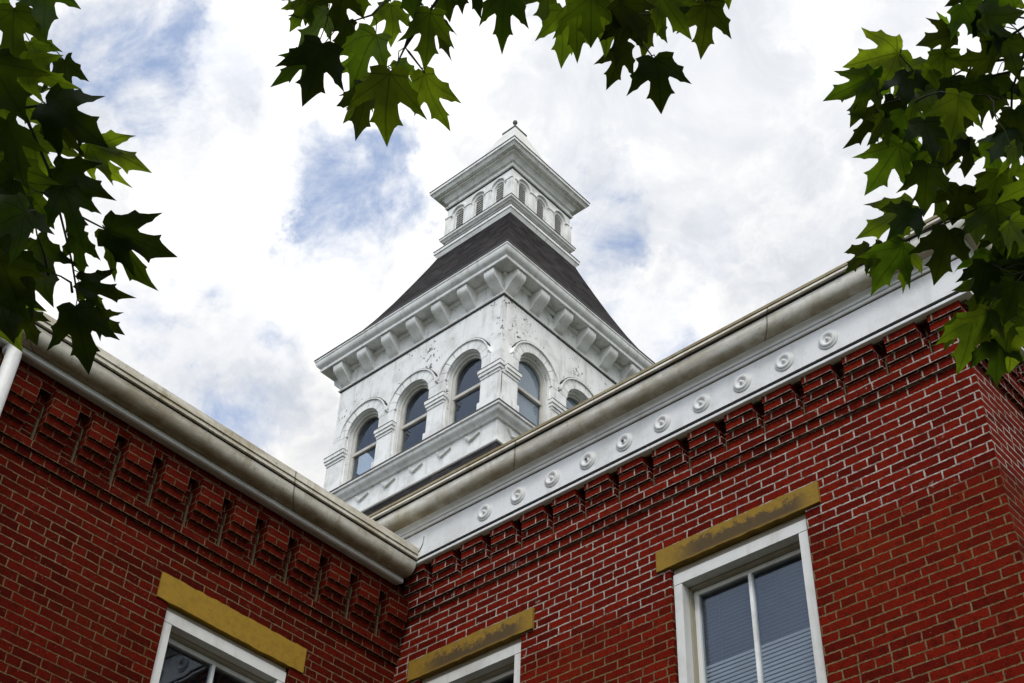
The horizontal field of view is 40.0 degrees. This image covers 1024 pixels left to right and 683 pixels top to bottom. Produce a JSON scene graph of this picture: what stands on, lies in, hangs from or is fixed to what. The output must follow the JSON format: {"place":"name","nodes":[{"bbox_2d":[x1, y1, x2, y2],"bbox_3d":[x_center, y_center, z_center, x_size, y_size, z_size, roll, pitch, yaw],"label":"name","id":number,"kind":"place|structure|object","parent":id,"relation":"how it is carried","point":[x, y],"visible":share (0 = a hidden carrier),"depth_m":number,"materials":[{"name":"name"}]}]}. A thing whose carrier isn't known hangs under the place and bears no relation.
{"place":"outdoors","nodes":[
{"label":"outdoors","id":0,"kind":"place"},
{"bbox_2d":[0,215,1023,682],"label":"brick building","id":1,"kind":"structure","parent":0,"point":[818,479],"depth_m":9.95,"materials":[{"name":"brick"}]},
{"bbox_2d":[150,607,285,682],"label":"window","id":2,"kind":"structure","parent":1,"relation":"in","point":[188,651],"depth_m":10.28,"materials":[{"name":"paint"}]},
{"bbox_2d":[422,637,520,682],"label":"window","id":3,"kind":"structure","parent":1,"relation":"in","point":[501,664],"depth_m":10.83,"materials":[{"name":"paint"}]},
{"bbox_2d":[314,120,654,515],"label":"bell tower","id":4,"kind":"structure","parent":1,"relation":"on","point":[494,326],"depth_m":24.95,"materials":[{"name":"paint"}]},
{"bbox_2d":[345,411,377,482],"bbox_3d":[-2.565,1.925,24.662,0.770,1.654,0.103,-30,-52,31],"label":"window","id":5,"kind":"structure","parent":4,"relation":"in","point":[353,454],"depth_m":24.94,"materials":[{"name":"paint"}]},
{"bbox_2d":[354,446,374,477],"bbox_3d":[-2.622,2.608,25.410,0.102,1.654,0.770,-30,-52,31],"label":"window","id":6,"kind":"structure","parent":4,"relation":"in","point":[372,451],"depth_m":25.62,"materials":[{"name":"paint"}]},
{"bbox_2d":[395,383,427,454],"bbox_3d":[-1.651,1.397,24.040,0.770,1.654,0.103,-30,-52,31],"label":"window","id":7,"kind":"structure","parent":4,"relation":"in","point":[402,427],"depth_m":24.32,"materials":[{"name":"paint"}]},
{"bbox_2d":[455,209,463,228],"bbox_3d":[-1.048,-2.455,29.114,0.259,0.711,0.112,-30,-52,31],"label":"louvre window","id":8,"kind":"structure","parent":4,"relation":"in","point":[459,217],"depth_m":29.19,"materials":[{"name":"white paint"}]},
{"bbox_2d":[447,353,481,425],"bbox_3d":[-0.737,0.868,23.418,0.770,1.654,0.103,-30,-52,31],"label":"window","id":9,"kind":"structure","parent":4,"relation":"in","point":[453,397],"depth_m":23.69,"materials":[{"name":"paint"}]},
{"bbox_2d":[475,196,483,215],"bbox_3d":[-0.631,-2.696,28.831,0.259,0.711,0.112,-30,-52,31],"label":"louvre window","id":10,"kind":"structure","parent":4,"relation":"in","point":[479,204],"depth_m":28.91,"materials":[{"name":"white paint"}]},
{"bbox_2d":[495,183,503,202],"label":"louvre window","id":11,"kind":"structure","parent":4,"relation":"in","point":[499,190],"depth_m":28.62,"materials":[{"name":"white paint"}]},
{"bbox_2d":[519,184,525,204],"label":"louvre window","id":12,"kind":"structure","parent":4,"relation":"in","point":[522,192],"depth_m":28.63,"materials":[{"name":"white paint"}]},
{"bbox_2d":[517,356,545,425],"bbox_3d":[0.271,0.935,23.441,0.114,1.654,0.770,-30,-52,31],"label":"window","id":13,"kind":"structure","parent":4,"relation":"in","point":[534,409],"depth_m":23.66,"materials":[{"name":"paint"}]},
{"bbox_2d":[537,200,543,219],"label":"louvre window","id":14,"kind":"structure","parent":4,"relation":"in","point":[540,208],"depth_m":28.94,"materials":[{"name":"white paint"}]},
{"bbox_2d":[555,215,561,234],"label":"louvre window","id":15,"kind":"structure","parent":4,"relation":"in","point":[558,225],"depth_m":29.25,"materials":[{"name":"white paint"}]},
{"bbox_2d":[566,392,582,408],"bbox_3d":[1.086,1.573,24.096,0.114,1.654,0.770,-30,-52,31],"label":"window","id":16,"kind":"structure","parent":4,"relation":"in","point":[569,403],"depth_m":24.56,"materials":[{"name":"paint"}]},
{"bbox_2d":[673,514,826,682],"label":"window","id":17,"kind":"structure","parent":1,"relation":"in","point":[746,611],"depth_m":9.49,"materials":[{"name":"paint"}]},
{"bbox_2d":[0,0,1023,388],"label":"maple tree","id":18,"kind":"object","parent":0,"point":[934,104],"visible":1,"depth_m":2.59,"materials":[{"name":"green plant"}]},
{"bbox_2d":[0,0,1023,487],"label":"sky","id":19,"kind":"structure","parent":0,"point":[289,234],"materials":[{"name":"white"}]}
]}

